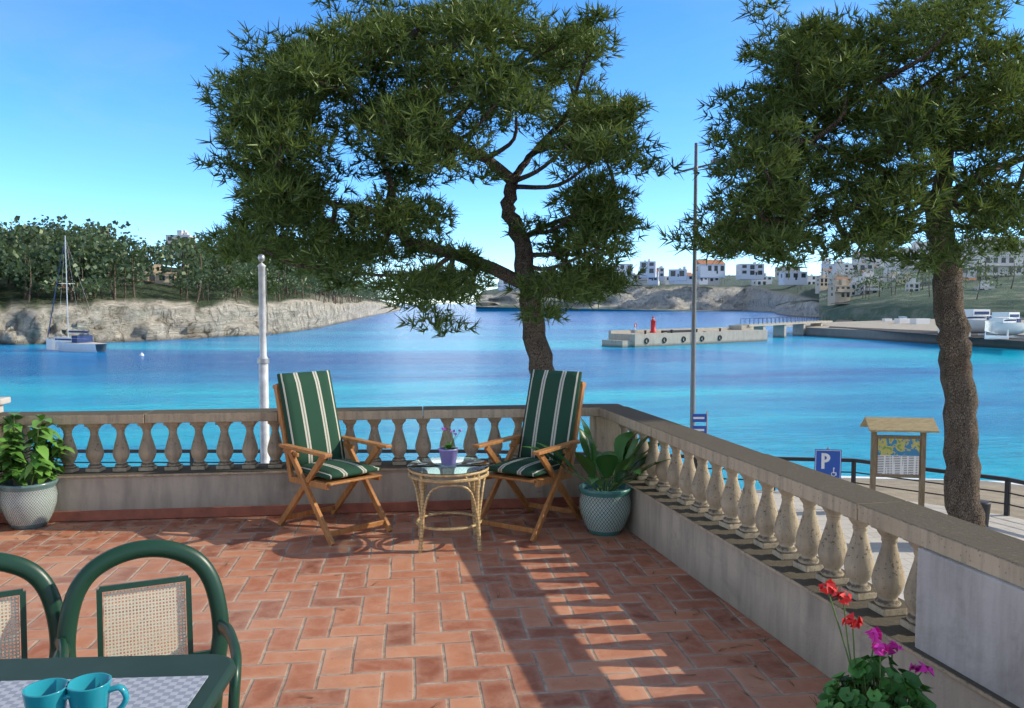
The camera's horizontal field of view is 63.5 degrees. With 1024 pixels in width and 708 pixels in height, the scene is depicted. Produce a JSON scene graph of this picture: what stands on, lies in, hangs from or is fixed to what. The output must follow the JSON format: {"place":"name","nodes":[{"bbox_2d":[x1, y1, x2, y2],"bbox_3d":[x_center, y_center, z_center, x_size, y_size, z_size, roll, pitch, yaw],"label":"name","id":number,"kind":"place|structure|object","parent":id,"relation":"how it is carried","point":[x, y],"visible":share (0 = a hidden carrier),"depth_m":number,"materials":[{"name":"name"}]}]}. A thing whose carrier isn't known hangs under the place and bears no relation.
{"place":"outdoors","nodes":[
{"label":"outdoors","id":0,"kind":"place"},
{"bbox_2d":[0,397,10,412],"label":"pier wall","id":1,"kind":"structure","parent":0,"point":[4,400],"depth_m":6.59,"materials":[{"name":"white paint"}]},
{"bbox_2d":[0,265,399,344],"bbox_3d":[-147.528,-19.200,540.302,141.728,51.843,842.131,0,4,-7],"label":"headland rock","id":2,"kind":"object","parent":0,"point":[154,312],"visible":0.72,"depth_m":153.62,"materials":[{"name":"beige stone"}]},
{"bbox_2d":[0,214,379,303],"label":"trees","id":3,"kind":"object","parent":2,"relation":"on","point":[95,259],"visible":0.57,"depth_m":157.58,"materials":[{"name":"green plant"}]},
{"bbox_2d":[174,232,395,304],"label":"trees","id":4,"kind":"object","parent":2,"relation":"on","point":[241,267],"visible":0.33,"depth_m":188.54,"materials":[{"name":"green plant"}]},
{"bbox_2d":[0,506,839,707],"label":"terrace floor","id":5,"kind":"structure","parent":0,"point":[412,627],"depth_m":4.51,"materials":[{"name":"tile"}]},
{"bbox_2d":[0,552,68,658],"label":"resin chair","id":6,"kind":"object","parent":5,"relation":"on","point":[38,578],"visible":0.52,"depth_m":2.79,"materials":[{"name":"green plastic"}]},
{"bbox_2d":[0,412,75,529],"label":"pot plant","id":7,"kind":"object","parent":5,"relation":"on","point":[24,506],"visible":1,"depth_m":6.22,"materials":[{"name":"green plant"}]},
{"bbox_2d":[0,654,235,707],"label":"garden table","id":8,"kind":"object","parent":5,"relation":"on","point":[218,670],"visible":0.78,"depth_m":2.20,"materials":[{"name":"green plastic"}]},
{"bbox_2d":[0,676,207,707],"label":"tablecloth","id":9,"kind":"object","parent":8,"relation":"on","point":[166,692],"visible":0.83,"depth_m":2.06,"materials":[{"name":"fabric"}]},
{"bbox_2d":[21,678,69,707],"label":"mug","id":10,"kind":"object","parent":9,"relation":"on","point":[48,693],"visible":0.86,"depth_m":1.83,"materials":[{"name":"teal ceramic"}]},
{"bbox_2d":[65,672,128,707],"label":"mug","id":11,"kind":"object","parent":9,"relation":"on","point":[92,690],"visible":1,"depth_m":1.86,"materials":[{"name":"teal ceramic"}]},
{"bbox_2d":[52,539,241,707],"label":"resin chair","id":12,"kind":"object","parent":5,"relation":"on","point":[224,635],"visible":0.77,"depth_m":2.87,"materials":[{"name":"green plastic"}]},
{"bbox_2d":[0,404,623,523],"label":"balustrade","id":13,"kind":"object","parent":5,"relation":"on","point":[123,489],"visible":0.66,"depth_m":6.63,"materials":[{"name":"stone"}]},
{"bbox_2d":[273,383,392,545],"bbox_3d":[-1.373,0.782,6.250,0.580,1.105,0.848,-3,5,-45],"label":"teak chair","id":14,"kind":"object","parent":5,"relation":"on","point":[307,481],"visible":0.78,"depth_m":6.17,"materials":[{"name":"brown wood"}]},
{"bbox_2d":[277,370,380,478],"bbox_3d":[-1.388,0.525,6.248,0.456,0.743,0.698,-3,5,-45],"label":"chair cushion","id":15,"kind":"object","parent":14,"relation":"on","point":[308,402],"visible":0.92,"depth_m":6.34,"materials":[{"name":"green fabric"}]},
{"bbox_2d":[0,507,816,707],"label":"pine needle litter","id":16,"kind":"object","parent":5,"relation":"on","point":[532,525],"visible":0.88,"depth_m":6.03,"materials":[{"name":"brown plant"}]},
{"bbox_2d":[407,457,489,552],"bbox_3d":[-0.448,1.062,5.861,0.582,0.567,0.582,0,4,-7],"label":"rattan table","id":17,"kind":"object","parent":5,"relation":"on","point":[474,468],"visible":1,"depth_m":5.69,"materials":[{"name":"wicker"}]},
{"bbox_2d":[438,427,460,464],"bbox_3d":[-0.442,0.646,5.843,0.164,0.266,0.178,-2,4,-34],"label":"potted flower","id":18,"kind":"object","parent":17,"relation":"on","point":[448,452],"visible":1,"depth_m":5.80,"materials":[{"name":"purple ceramic"}]},
{"bbox_2d":[473,381,585,541],"bbox_3d":[0.160,0.776,6.345,0.580,1.105,0.848,2,4,33],"label":"teak chair","id":19,"kind":"object","parent":5,"relation":"on","point":[555,477],"visible":0.63,"depth_m":6.26,"materials":[{"name":"brown wood"}]},
{"bbox_2d":[488,369,581,476],"bbox_3d":[0.170,0.519,6.346,0.456,0.743,0.698,2,4,33],"label":"chair cushion","id":20,"kind":"object","parent":19,"relation":"on","point":[551,408],"visible":0.84,"depth_m":6.48,"materials":[{"name":"green fabric"}]},
{"bbox_2d":[522,417,670,535],"bbox_3d":[0.748,0.899,6.150,1.038,0.855,0.886,3,5,42],"label":"pot plant","id":21,"kind":"object","parent":5,"relation":"on","point":[605,507],"visible":0.96,"depth_m":6.04,"materials":[{"name":"green plant"}]},
{"bbox_2d":[596,406,1023,707],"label":"balustrade","id":22,"kind":"object","parent":5,"relation":"on","point":[954,620],"visible":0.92,"depth_m":3.83,"materials":[{"name":"stone"}]},
{"bbox_2d":[816,578,936,707],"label":"geranium pot","id":23,"kind":"object","parent":5,"relation":"on","point":[894,689],"visible":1,"depth_m":2.75,"materials":[{"name":"plant"}]},
{"bbox_2d":[0,304,1023,489],"bbox_3d":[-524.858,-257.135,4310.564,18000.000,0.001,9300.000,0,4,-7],"label":"sea","id":24,"kind":"structure","parent":0,"point":[789,395],"depth_m":70.79,"materials":[{"name":"liquid"}]},
{"bbox_2d":[46,236,106,351],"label":"sailboat","id":25,"kind":"object","parent":24,"relation":"on","point":[79,343],"visible":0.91,"depth_m":112.48,"materials":[{"name":"white plastic"}]},
{"bbox_2d":[602,316,832,347],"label":"jetty","id":26,"kind":"object","parent":24,"relation":"in","point":[654,336],"visible":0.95,"depth_m":133.95,"materials":[{"name":"concrete"}]},
{"bbox_2d":[0,0,1023,303],"label":"sky","id":27,"kind":"structure","parent":0,"point":[100,121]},
{"bbox_2d":[476,275,818,311],"bbox_3d":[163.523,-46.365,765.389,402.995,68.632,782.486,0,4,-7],"label":"shore rock","id":28,"kind":"object","parent":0,"point":[731,295],"visible":0.45,"depth_m":701.98,"materials":[{"name":"grey stone"}]},
{"bbox_2d":[484,274,817,295],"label":"shore pines","id":29,"kind":"object","parent":28,"relation":"on","point":[719,282],"visible":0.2,"depth_m":774.26,"materials":[{"name":"green plant"}]},
{"bbox_2d":[740,476,1023,600],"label":"street pavement","id":30,"kind":"structure","parent":0,"point":[1012,524],"depth_m":22.89,"materials":[{"name":"concrete"}]},
{"bbox_2d":[257,254,270,462],"bbox_3d":[-3.130,1.803,10.518,0.200,6.117,0.190,0,4,-7],"label":"white pole","id":31,"kind":"object","parent":30,"relation":"on","point":[263,360],"visible":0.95,"depth_m":10.38,"materials":[{"name":"metal"}]},
{"bbox_2d":[186,0,691,375],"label":"pine","id":32,"kind":"object","parent":30,"relation":"on","point":[273,110],"visible":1,"depth_m":17.61,"materials":[{"name":"green plant"}]},
{"bbox_2d":[53,449,1023,515],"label":"seafront railing","id":33,"kind":"object","parent":30,"relation":"on","point":[1006,491],"visible":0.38,"depth_m":24.01,"materials":[{"name":"metal"}]},
{"bbox_2d":[692,411,707,433],"bbox_3d":[5.452,2.844,23.995,0.451,2.392,0.062,0,4,-7],"label":"direction sign","id":34,"kind":"object","parent":30,"relation":"on","point":[700,418],"visible":0.64,"depth_m":23.93,"materials":[{"name":"metal"}]},
{"bbox_2d":[683,143,734,459],"bbox_3d":[6.034,-1.143,25.036,1.730,10.224,0.807,0,4,-7],"label":"street lamp","id":35,"kind":"object","parent":30,"relation":"on","point":[693,346],"visible":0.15,"depth_m":24.67,"materials":[{"name":"metal"}]},
{"bbox_2d":[814,447,841,478],"bbox_3d":[8.406,3.321,22.048,0.680,1.679,0.091,1,4,9],"label":"parking sign","id":36,"kind":"object","parent":30,"relation":"on","point":[828,461],"visible":0.84,"depth_m":21.98,"materials":[{"name":"metal"}]},
{"bbox_2d":[657,0,1023,527],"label":"pine","id":37,"kind":"object","parent":30,"relation":"on","point":[815,62],"visible":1,"depth_m":17.10,"materials":[{"name":"green plant"}]},
{"bbox_2d":[860,417,938,505],"bbox_3d":[10.177,2.919,21.821,1.720,2.509,0.840,0,4,7],"label":"info board","id":38,"kind":"object","parent":30,"relation":"on","point":[900,456],"visible":0.92,"depth_m":21.74,"materials":[{"name":"brown wood"}]},
{"bbox_2d":[980,499,990,526],"bbox_3d":[11.578,3.947,20.482,0.500,0.620,0.500,0,4,-7],"label":"bollard","id":39,"kind":"object","parent":30,"relation":"on","point":[986,505],"visible":0.37,"depth_m":20.28,"materials":[{"name":"metal"}]},
{"bbox_2d":[772,316,1023,349],"bbox_3d":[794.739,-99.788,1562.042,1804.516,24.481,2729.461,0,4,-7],"label":"quay ground","id":40,"kind":"structure","parent":0,"point":[911,330],"depth_m":151.39,"materials":[{"name":"concrete"}]},
{"bbox_2d":[776,299,818,317],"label":"mound rock","id":41,"kind":"object","parent":40,"relation":"on","point":[808,308],"visible":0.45,"depth_m":401.46,"materials":[{"name":"grey stone"}]},
{"bbox_2d":[964,309,992,336],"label":"boat","id":42,"kind":"object","parent":40,"relation":"on","point":[977,318],"visible":0.37,"depth_m":118.32,"materials":[{"name":"white fabric"}]},
{"bbox_2d":[984,312,1023,339],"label":"boat","id":43,"kind":"object","parent":40,"relation":"on","point":[1001,325],"visible":0.99,"depth_m":110.31,"materials":[{"name":"white fabric"}]},
{"bbox_2d":[819,251,1023,321],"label":"hill terrain","id":44,"kind":"structure","parent":0,"point":[1003,297],"depth_m":243.39,"materials":[{"name":"green plant"}]},
{"bbox_2d":[40,230,1023,305],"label":"buildings","id":45,"kind":"structure","parent":44,"relation":"on","point":[840,289],"depth_m":419.11,"materials":[{"name":"white concrete"}]},
{"bbox_2d":[820,236,1023,300],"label":"hill pines","id":46,"kind":"object","parent":44,"relation":"on","point":[975,269],"visible":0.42,"depth_m":271.73,"materials":[{"name":"green plant"}]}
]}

